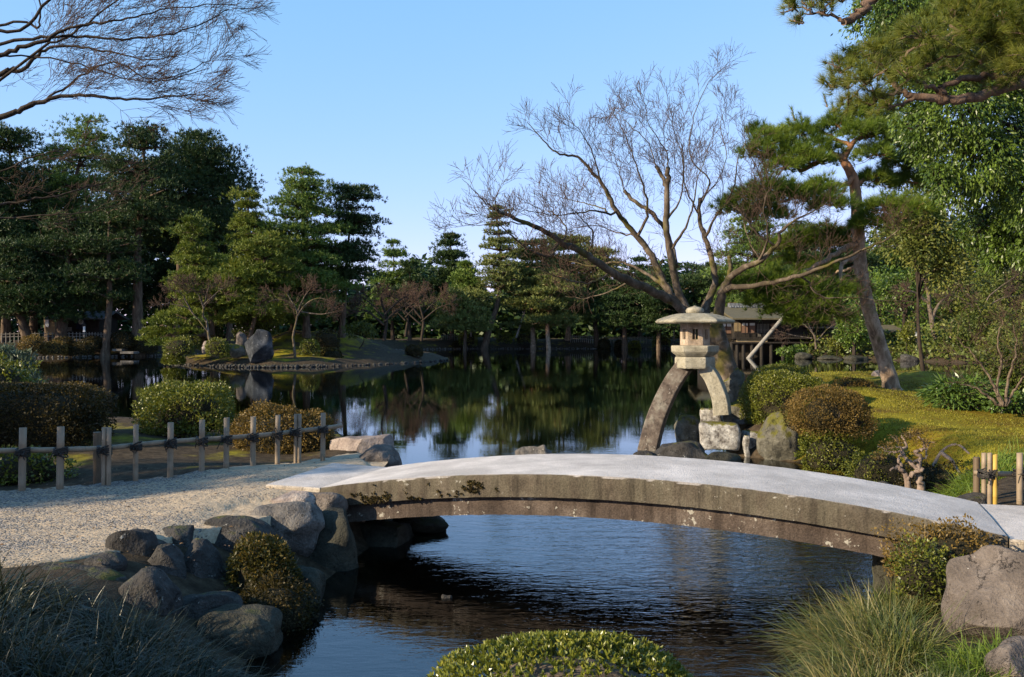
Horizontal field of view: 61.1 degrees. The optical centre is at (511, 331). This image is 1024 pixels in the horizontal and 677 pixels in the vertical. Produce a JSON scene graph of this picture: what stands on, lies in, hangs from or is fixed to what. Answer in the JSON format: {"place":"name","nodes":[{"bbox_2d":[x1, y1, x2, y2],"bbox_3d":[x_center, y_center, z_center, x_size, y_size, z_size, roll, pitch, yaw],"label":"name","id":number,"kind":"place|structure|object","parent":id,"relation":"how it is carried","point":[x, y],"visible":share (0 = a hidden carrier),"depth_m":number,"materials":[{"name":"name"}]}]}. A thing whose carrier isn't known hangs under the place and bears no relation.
{"place":"outdoors","nodes":[
{"label":"outdoors","id":0,"kind":"place"},
{"bbox_2d":[0,537,129,643],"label":"sedge clump","id":1,"kind":"object","parent":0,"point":[4,588],"visible":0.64,"depth_m":5.46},
{"bbox_2d":[0,453,387,567],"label":"path","id":2,"kind":"structure","parent":0,"point":[174,505],"depth_m":8.40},
{"bbox_2d":[186,330,447,366],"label":"island","id":3,"kind":"structure","parent":0,"point":[370,352],"depth_m":61.62,"materials":[{"name":"plant"}]},
{"bbox_2d":[134,304,214,347],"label":"pine tree","id":4,"kind":"object","parent":3,"relation":"on","point":[185,323],"visible":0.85,"depth_m":58.32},
{"bbox_2d":[145,272,238,344],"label":"bare tree","id":5,"kind":"object","parent":3,"relation":"on","point":[187,281],"visible":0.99,"depth_m":55.48,"materials":[{"name":"brown plant"}]},
{"bbox_2d":[158,209,244,357],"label":"pine tree","id":6,"kind":"object","parent":3,"relation":"on","point":[194,251],"visible":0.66,"depth_m":59.36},
{"bbox_2d":[208,185,289,336],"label":"pine tree","id":7,"kind":"object","parent":3,"relation":"on","point":[246,217],"visible":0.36,"depth_m":60.88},
{"bbox_2d":[245,329,273,363],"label":"standing rock","id":8,"kind":"object","parent":3,"relation":"on","point":[258,345],"visible":1,"depth_m":55.14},
{"bbox_2d":[207,225,313,355],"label":"pine tree","id":9,"kind":"object","parent":3,"relation":"on","point":[269,274],"visible":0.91,"depth_m":59.00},
{"bbox_2d":[254,273,346,357],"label":"bare tree","id":10,"kind":"object","parent":3,"relation":"on","point":[330,302],"visible":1,"depth_m":56.49,"materials":[{"name":"brown plant"}]},
{"bbox_2d":[248,162,366,337],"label":"pine tree","id":11,"kind":"object","parent":3,"relation":"on","point":[304,203],"visible":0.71,"depth_m":62.99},
{"bbox_2d":[308,180,391,337],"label":"pine tree","id":12,"kind":"object","parent":3,"relation":"on","point":[348,250],"visible":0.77,"depth_m":65.07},
{"bbox_2d":[343,278,424,340],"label":"bare tree","id":13,"kind":"object","parent":3,"relation":"on","point":[408,294],"visible":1,"depth_m":61.99,"materials":[{"name":"brown plant"}]},
{"bbox_2d":[382,282,461,340],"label":"bare tree","id":14,"kind":"object","parent":3,"relation":"on","point":[444,297],"visible":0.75,"depth_m":77.98,"materials":[{"name":"brown plant"}]},
{"bbox_2d":[0,0,1018,331],"label":"sky","id":15,"kind":"structure","parent":0,"point":[386,94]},
{"bbox_2d":[0,305,1023,676],"bbox_3d":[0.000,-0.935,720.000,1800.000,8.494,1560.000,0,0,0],"label":"ground","id":16,"kind":"structure","parent":0,"point":[152,461],"depth_m":12.24,"materials":[{"name":"plant"}]},
{"bbox_2d":[0,148,43,285],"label":"pine tree","id":17,"kind":"object","parent":16,"relation":"on","point":[4,228],"visible":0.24,"depth_m":80.89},
{"bbox_2d":[0,352,47,391],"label":"leafy shrub","id":18,"kind":"object","parent":16,"relation":"on","point":[8,373],"visible":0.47,"depth_m":17.50,"materials":[{"name":"green plant"}]},
{"bbox_2d":[0,340,49,382],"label":"blue green shrub","id":19,"kind":"object","parent":16,"relation":"on","point":[23,356],"visible":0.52,"depth_m":26.75,"materials":[{"name":"green plant"}]},
{"bbox_2d":[0,444,81,485],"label":"shrub","id":20,"kind":"object","parent":16,"relation":"on","point":[37,464],"visible":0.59,"depth_m":10.43,"materials":[{"name":"green plant"}]},
{"bbox_2d":[0,228,83,341],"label":"pine tree","id":21,"kind":"object","parent":16,"relation":"on","point":[12,295],"visible":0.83,"depth_m":75.88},
{"bbox_2d":[0,120,85,342],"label":"pine tree","id":22,"kind":"object","parent":16,"relation":"on","point":[16,140],"visible":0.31,"depth_m":83.44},
{"bbox_2d":[0,381,121,447],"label":"clipped hedge","id":23,"kind":"object","parent":16,"relation":"on","point":[41,412],"visible":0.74,"depth_m":12.20,"materials":[{"name":"green plant"}]},
{"bbox_2d":[7,206,124,338],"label":"pine tree","id":24,"kind":"object","parent":16,"relation":"on","point":[64,251],"visible":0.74,"depth_m":77.04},
{"bbox_2d":[2,112,130,335],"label":"pine tree","id":25,"kind":"object","parent":16,"relation":"on","point":[77,177],"visible":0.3,"depth_m":86.67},
{"bbox_2d":[0,567,138,676],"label":"sedge clump","id":26,"kind":"object","parent":16,"relation":"on","point":[5,627],"visible":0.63,"depth_m":4.76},
{"bbox_2d":[36,562,126,579],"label":"rock","id":27,"kind":"object","parent":16,"relation":"on","point":[111,574],"visible":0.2,"depth_m":6.28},
{"bbox_2d":[67,311,129,336],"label":"shop","id":28,"kind":"structure","parent":16,"relation":"on","point":[97,326],"depth_m":85.50,"materials":[{"name":"brown paint"}]},
{"bbox_2d":[0,591,217,676],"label":"sedge clump","id":29,"kind":"object","parent":16,"relation":"on","point":[95,672],"visible":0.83,"depth_m":4.56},
{"bbox_2d":[60,201,158,356],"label":"pine tree","id":30,"kind":"object","parent":16,"relation":"on","point":[109,270],"visible":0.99,"depth_m":76.56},
{"bbox_2d":[56,160,174,338],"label":"pine tree","id":31,"kind":"object","parent":16,"relation":"on","point":[121,305],"visible":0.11,"depth_m":94.38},
{"bbox_2d":[105,528,166,556],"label":"boulder","id":32,"kind":"object","parent":16,"relation":"on","point":[140,542],"visible":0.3,"depth_m":6.82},
{"bbox_2d":[11,575,262,676],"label":"sedge clump","id":33,"kind":"object","parent":16,"relation":"on","point":[147,634],"visible":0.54,"depth_m":5.42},
{"bbox_2d":[0,0,281,235],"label":"bare tree","id":34,"kind":"object","parent":16,"relation":"on","point":[86,70],"visible":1,"depth_m":8.27,"materials":[{"name":"brown plant"}]},
{"bbox_2d":[76,116,206,355],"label":"pine tree","id":35,"kind":"object","parent":16,"relation":"on","point":[142,139],"visible":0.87,"depth_m":78.03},
{"bbox_2d":[118,566,183,615],"bbox_3d":[-2.595,1.986,6.160,0.472,0.597,0.402,0,0,0],"label":"rock","id":36,"kind":"object","parent":16,"relation":"on","point":[157,584],"visible":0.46,"depth_m":6.05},
{"bbox_2d":[114,237,218,336],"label":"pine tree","id":37,"kind":"object","parent":16,"relation":"on","point":[166,264],"visible":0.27,"depth_m":95.17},
{"bbox_2d":[0,413,342,490],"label":"bamboo fence","id":38,"kind":"object","parent":16,"relation":"on","point":[102,473],"visible":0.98,"depth_m":10.13,"materials":[{"name":"brown wood"}]},
{"bbox_2d":[64,618,289,676],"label":"sedge clump","id":39,"kind":"object","parent":16,"relation":"on","point":[185,672],"visible":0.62,"depth_m":5.05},
{"bbox_2d":[129,376,237,441],"bbox_3d":[-5.238,1.281,14.019,1.697,1.123,1.424,0,0,0],"label":"round shrub","id":40,"kind":"object","parent":16,"relation":"on","point":[184,407],"visible":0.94,"depth_m":13.66,"materials":[{"name":"green plant"}]},
{"bbox_2d":[100,126,268,337],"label":"pine tree","id":41,"kind":"object","parent":16,"relation":"on","point":[206,177],"visible":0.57,"depth_m":84.06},
{"bbox_2d":[184,538,228,579],"bbox_3d":[-2.543,2.006,7.058,0.482,0.604,0.386,0,0,0],"label":"rock","id":42,"kind":"object","parent":16,"relation":"on","point":[205,554],"visible":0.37,"depth_m":7.02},
{"bbox_2d":[180,590,242,619],"bbox_3d":[-2.273,2.101,6.417,0.558,0.369,0.446,0,0,0],"label":"rock","id":43,"kind":"object","parent":16,"relation":"on","point":[202,604],"visible":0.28,"depth_m":6.30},
{"bbox_2d":[195,604,282,658],"bbox_3d":[-1.947,2.186,6.224,0.580,0.403,0.452,0,0,10],"label":"rock","id":44,"kind":"object","parent":16,"relation":"on","point":[258,626],"visible":0.69,"depth_m":6.08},
{"bbox_2d":[204,515,275,553],"bbox_3d":[-2.503,1.890,7.766,0.738,0.486,0.443,0,0,0],"label":"rock","id":45,"kind":"object","parent":16,"relation":"on","point":[227,536],"visible":0.33,"depth_m":7.65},
{"bbox_2d":[221,530,307,599],"bbox_3d":[-2.053,2.058,7.167,0.684,0.849,0.644,0,0,-17],"label":"azalea bush","id":46,"kind":"object","parent":16,"relation":"on","point":[268,555],"visible":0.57,"depth_m":7.03,"materials":[{"name":"green plant"}]},
{"bbox_2d":[239,567,323,634],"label":"shrub","id":47,"kind":"object","parent":16,"relation":"on","point":[291,604],"visible":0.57,"depth_m":6.67,"materials":[{"name":"green plant"}]},
{"bbox_2d":[229,399,337,453],"bbox_3d":[-3.392,1.542,13.036,1.718,1.104,1.125,0,0,0],"label":"round shrub","id":48,"kind":"object","parent":16,"relation":"on","point":[310,441],"visible":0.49,"depth_m":12.73,"materials":[{"name":"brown plant"}]},
{"bbox_2d":[250,501,324,556],"bbox_3d":[-2.175,1.898,8.339,0.791,0.582,0.593,0,0,0],"label":"boulder","id":49,"kind":"object","parent":16,"relation":"on","point":[298,526],"visible":0.71,"depth_m":8.12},
{"bbox_2d":[266,463,385,491],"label":"stone slab","id":50,"kind":"structure","parent":16,"relation":"on","point":[315,480],"depth_m":9.67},
{"bbox_2d":[308,507,358,571],"bbox_3d":[-1.745,2.260,8.425,0.554,1.060,0.499,0,0,0],"label":"rock","id":51,"kind":"object","parent":16,"relation":"on","point":[335,549],"visible":0.47,"depth_m":8.22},
{"bbox_2d":[359,444,401,466],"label":"rock","id":52,"kind":"object","parent":16,"relation":"on","point":[389,454],"visible":0.57,"depth_m":11.55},
{"bbox_2d":[354,238,418,339],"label":"pine tree","id":53,"kind":"object","parent":16,"relation":"on","point":[393,253],"visible":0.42,"depth_m":115.52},
{"bbox_2d":[360,519,413,547],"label":"rock","id":54,"kind":"object","parent":16,"relation":"on","point":[380,533],"visible":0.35,"depth_m":9.23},
{"bbox_2d":[376,256,442,340],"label":"pine tree","id":55,"kind":"object","parent":16,"relation":"on","point":[409,266],"visible":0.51,"depth_m":111.32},
{"bbox_2d":[421,230,494,338],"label":"pine tree","id":56,"kind":"object","parent":16,"relation":"on","point":[449,255],"visible":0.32,"depth_m":116.89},
{"bbox_2d":[415,286,502,349],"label":"pine tree","id":57,"kind":"object","parent":16,"relation":"on","point":[469,310],"visible":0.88,"depth_m":105.49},
{"bbox_2d":[425,259,501,348],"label":"pine tree","id":58,"kind":"object","parent":16,"relation":"on","point":[467,277],"visible":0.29,"depth_m":110.89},
{"bbox_2d":[469,204,528,349],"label":"pine tree","id":59,"kind":"object","parent":16,"relation":"on","point":[499,261],"visible":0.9,"depth_m":107.34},
{"bbox_2d":[0,189,1022,339],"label":"distant wood","id":60,"kind":"object","parent":16,"relation":"on","point":[585,329],"visible":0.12,"depth_m":132.97,"materials":[{"name":"plant"}]},
{"bbox_2d":[489,236,571,348],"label":"pine tree","id":61,"kind":"object","parent":16,"relation":"on","point":[528,269],"visible":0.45,"depth_m":110.78,"materials":[{"name":"green plant"}]},
{"bbox_2d":[510,270,592,349],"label":"pine tree","id":62,"kind":"object","parent":16,"relation":"on","point":[549,304],"visible":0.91,"depth_m":106.69,"materials":[{"name":"green plant"}]},
{"bbox_2d":[425,629,694,676],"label":"clipped bush","id":63,"kind":"object","parent":16,"relation":"on","point":[571,662],"visible":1,"depth_m":4.01,"materials":[{"name":"green plant"}]},
{"bbox_2d":[528,230,614,340],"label":"pine tree","id":64,"kind":"object","parent":16,"relation":"on","point":[567,334],"visible":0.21,"depth_m":114.01,"materials":[{"name":"green plant"}]},
{"bbox_2d":[557,243,634,346],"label":"pine tree","id":65,"kind":"object","parent":16,"relation":"on","point":[590,313],"visible":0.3,"depth_m":112.47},
{"bbox_2d":[584,267,662,348],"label":"pine tree","id":66,"kind":"object","parent":16,"relation":"on","point":[620,312],"visible":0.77,"depth_m":107.89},
{"bbox_2d":[626,268,694,349],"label":"pine tree","id":67,"kind":"object","parent":16,"relation":"on","point":[655,307],"visible":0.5,"depth_m":106.62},
{"bbox_2d":[320,454,1007,559],"bbox_3d":[1.213,1.672,8.615,6.287,0.687,1.555,0,0,20],"label":"footbridge","id":68,"kind":"object","parent":16,"relation":"on","point":[835,511],"visible":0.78,"depth_m":8.04,"materials":[{"name":"stone"}]},
{"bbox_2d":[425,40,941,379],"bbox_3d":[3.190,-2.288,17.809,10.098,8.601,5.780,0,0,-8],"label":"bare tree","id":69,"kind":"object","parent":16,"relation":"on","point":[725,365],"visible":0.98,"depth_m":17.47,"materials":[{"name":"brown plant"}]},
{"bbox_2d":[667,261,727,338],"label":"pine tree","id":70,"kind":"object","parent":16,"relation":"on","point":[693,280],"visible":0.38,"depth_m":110.54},
{"bbox_2d":[699,421,740,450],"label":"cut stone","id":71,"kind":"object","parent":16,"relation":"on","point":[718,435],"visible":0.94,"depth_m":15.72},
{"bbox_2d":[698,211,789,306],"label":"pine tree","id":72,"kind":"object","parent":16,"relation":"on","point":[740,260],"visible":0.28,"depth_m":96.94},
{"bbox_2d":[710,303,832,356],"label":"teahouse","id":73,"kind":"structure","parent":16,"relation":"on","point":[747,331],"depth_m":77.00,"materials":[{"name":"wood"}]},
{"bbox_2d":[756,410,799,460],"bbox_3d":[4.699,1.876,15.298,0.729,0.986,0.656,0,0,0],"label":"boulder","id":74,"kind":"object","parent":16,"relation":"on","point":[777,439],"visible":0.73,"depth_m":15.14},
{"bbox_2d":[737,367,830,424],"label":"clipped shrub","id":75,"kind":"object","parent":16,"relation":"on","point":[768,397],"visible":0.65,"depth_m":16.10,"materials":[{"name":"green plant"}]},
{"bbox_2d":[793,429,863,475],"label":"shrub","id":76,"kind":"object","parent":16,"relation":"on","point":[828,453],"visible":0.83,"depth_m":13.80,"materials":[{"name":"green plant"}]},
{"bbox_2d":[779,383,879,442],"bbox_3d":[5.218,1.363,14.342,1.486,1.009,1.252,0,0,0],"label":"clipped shrub","id":77,"kind":"object","parent":16,"relation":"on","point":[842,412],"visible":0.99,"depth_m":14.02,"materials":[{"name":"brown plant"}]},
{"bbox_2d":[744,570,941,672],"bbox_3d":[2.323,2.240,6.214,1.830,1.166,1.726,0,0,0],"label":"sedge clump","id":78,"kind":"object","parent":16,"relation":"on","point":[812,629],"visible":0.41,"depth_m":6.22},
{"bbox_2d":[831,299,870,354],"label":"evergreen tree","id":79,"kind":"object","parent":16,"relation":"on","point":[845,332],"visible":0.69,"depth_m":69.86,"materials":[{"name":"green plant"}]},
{"bbox_2d":[752,634,956,676],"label":"sedge clump","id":80,"kind":"object","parent":16,"relation":"on","point":[847,673],"visible":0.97,"depth_m":5.21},
{"bbox_2d":[756,578,980,676],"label":"sedge clump","id":81,"kind":"object","parent":16,"relation":"on","point":[910,645],"visible":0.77,"depth_m":5.53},
{"bbox_2d":[800,566,942,624],"bbox_3d":[2.864,2.215,6.794,1.649,0.988,1.447,0,0,33],"label":"sedge clump","id":82,"kind":"object","parent":16,"relation":"on","point":[921,603],"visible":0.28,"depth_m":6.70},
{"bbox_2d":[841,442,917,486],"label":"shrub","id":83,"kind":"object","parent":16,"relation":"on","point":[868,467],"visible":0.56,"depth_m":12.73,"materials":[{"name":"green plant"}]},
{"bbox_2d":[774,0,1023,121],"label":"overhanging pine","id":84,"kind":"object","parent":16,"relation":"on","point":[991,30],"visible":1,"depth_m":7.47,"materials":[{"name":"green plant"}]},
{"bbox_2d":[785,272,1023,362],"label":"undergrowth","id":85,"kind":"object","parent":16,"relation":"on","point":[927,337],"visible":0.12,"depth_m":69.26,"materials":[{"name":"green plant"}]},
{"bbox_2d":[871,261,946,338],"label":"evergreen tree","id":86,"kind":"object","parent":16,"relation":"on","point":[882,287],"visible":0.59,"depth_m":73.97,"materials":[{"name":"green plant"}]},
{"bbox_2d":[798,370,1023,475],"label":"moss","id":87,"kind":"object","parent":16,"relation":"on","point":[826,376],"visible":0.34,"depth_m":15.49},
{"bbox_2d":[704,91,951,390],"bbox_3d":[7.527,-2.092,19.983,6.929,7.250,4.163,0,0,0],"label":"red pine","id":88,"kind":"object","parent":87,"relation":"on","point":[788,132],"visible":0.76,"depth_m":19.51,"materials":[{"name":"green plant"}]},
{"bbox_2d":[866,181,979,370],"bbox_3d":[12.214,-1.450,25.543,3.128,6.364,3.034,0,0,0],"label":"evergreen tree","id":89,"kind":"object","parent":16,"relation":"on","point":[936,249],"visible":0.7,"depth_m":24.98,"materials":[{"name":"green plant"}]},
{"bbox_2d":[884,529,967,605],"bbox_3d":[3.075,1.730,6.443,0.618,0.532,0.332,0,0,0],"label":"creeping bush","id":90,"kind":"object","parent":16,"relation":"on","point":[916,573],"visible":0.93,"depth_m":6.39,"materials":[{"name":"green plant"}]},
{"bbox_2d":[831,0,1023,280],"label":"evergreen tree","id":91,"kind":"object","parent":16,"relation":"on","point":[999,171],"visible":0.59,"depth_m":14.11,"materials":[{"name":"green plant"}]},
{"bbox_2d":[894,460,970,493],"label":"shrub","id":92,"kind":"object","parent":16,"relation":"on","point":[930,473],"visible":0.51,"depth_m":12.04,"materials":[{"name":"green plant"}]},
{"bbox_2d":[870,513,1000,602],"bbox_3d":[3.331,1.737,6.737,1.018,0.683,0.593,0,0,0],"label":"creeping bush","id":93,"kind":"object","parent":16,"relation":"on","point":[957,543],"visible":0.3,"depth_m":6.67,"materials":[{"name":"brown plant"}]},
{"bbox_2d":[922,209,999,322],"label":"evergreen tree","id":94,"kind":"object","parent":16,"relation":"on","point":[958,303],"visible":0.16,"depth_m":86.84,"materials":[{"name":"green plant"}]},
{"bbox_2d":[912,370,1014,410],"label":"bamboo grass","id":95,"kind":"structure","parent":16,"relation":"on","point":[952,395],"depth_m":16.72,"materials":[{"name":"green plant"}]},
{"bbox_2d":[909,624,1023,676],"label":"sedge clump","id":96,"kind":"object","parent":16,"relation":"on","point":[974,661],"visible":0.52,"depth_m":5.14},
{"bbox_2d":[924,436,1023,496],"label":"grass tuft","id":97,"kind":"object","parent":16,"relation":"on","point":[948,491],"visible":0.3,"depth_m":11.60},
{"bbox_2d":[932,267,1023,325],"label":"bare tree","id":98,"kind":"object","parent":16,"relation":"on","point":[976,298],"visible":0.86,"depth_m":65.80,"materials":[{"name":"brown plant"}]},
{"bbox_2d":[935,293,1023,406],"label":"bare shrub","id":99,"kind":"object","parent":16,"relation":"on","point":[1003,403],"visible":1,"depth_m":15.59,"materials":[{"name":"brown plant"}]},
{"bbox_2d":[945,300,1019,344],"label":"bush","id":100,"kind":"object","parent":16,"relation":"on","point":[973,323],"visible":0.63,"depth_m":65.15,"materials":[{"name":"green plant"}]},
{"bbox_2d":[941,545,1023,638],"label":"boulder","id":101,"kind":"object","parent":16,"relation":"on","point":[989,579],"visible":0.77,"depth_m":5.56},
{"bbox_2d":[966,250,1023,319],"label":"evergreen tree","id":102,"kind":"object","parent":16,"relation":"on","point":[1017,292],"visible":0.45,"depth_m":81.27,"materials":[{"name":"green plant"}]},
{"bbox_2d":[973,453,1023,504],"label":"bamboo fence","id":103,"kind":"object","parent":16,"relation":"on","point":[988,473],"visible":0.95,"depth_m":8.49,"materials":[{"name":"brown wood"}]},
{"bbox_2d":[974,335,1023,398],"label":"leafy shrub","id":104,"kind":"object","parent":16,"relation":"on","point":[1013,379],"visible":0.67,"depth_m":17.39,"materials":[{"name":"green plant"}]},
{"bbox_2d":[975,388,1023,414],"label":"leafy shrub","id":105,"kind":"object","parent":16,"relation":"on","point":[1018,399],"visible":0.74,"depth_m":16.14,"materials":[{"name":"green plant"}]},
{"bbox_2d":[979,504,1023,552],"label":"stone slab","id":106,"kind":"structure","parent":16,"relation":"on","point":[1008,520],"depth_m":7.53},
{"bbox_2d":[983,636,1023,676],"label":"rock","id":107,"kind":"object","parent":16,"relation":"on","point":[1005,652],"visible":0.92,"depth_m":4.89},
{"bbox_2d":[32,349,1020,676],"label":"water","id":108,"kind":"structure","parent":0,"point":[696,601],"depth_m":8.99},
{"bbox_2d":[148,543,186,578],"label":"boulder","id":109,"kind":"object","parent":108,"relation":"in","point":[168,558],"visible":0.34,"depth_m":6.76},
{"bbox_2d":[329,434,393,453],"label":"boulder","id":110,"kind":"object","parent":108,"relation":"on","point":[360,444],"visible":0.38,"depth_m":12.48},
{"bbox_2d":[392,516,448,532],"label":"rock","id":111,"kind":"object","parent":108,"relation":"in","point":[432,524],"visible":0.52,"depth_m":9.76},
{"bbox_2d":[655,441,707,458],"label":"boulder","id":112,"kind":"object","parent":108,"relation":"in","point":[690,449],"visible":0.52,"depth_m":14.79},
{"bbox_2d":[637,306,734,450],"bbox_3d":[3.276,0.933,16.300,1.768,2.828,1.382,0,0,0],"label":"stone lantern","id":113,"kind":"object","parent":108,"relation":"in","point":[689,352],"visible":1,"depth_m":16.14,"materials":[{"name":"stone"}]},
{"bbox_2d":[674,415,699,442],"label":"boulder","id":114,"kind":"object","parent":108,"relation":"in","point":[686,427],"visible":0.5,"depth_m":16.86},
{"bbox_2d":[870,427,936,490],"bbox_3d":[5.337,1.775,11.979,0.870,0.921,0.856,0,0,0],"label":"dwarf tree","id":115,"kind":"object","parent":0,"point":[918,470],"visible":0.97,"depth_m":11.88,"materials":[{"name":"beige plant"}]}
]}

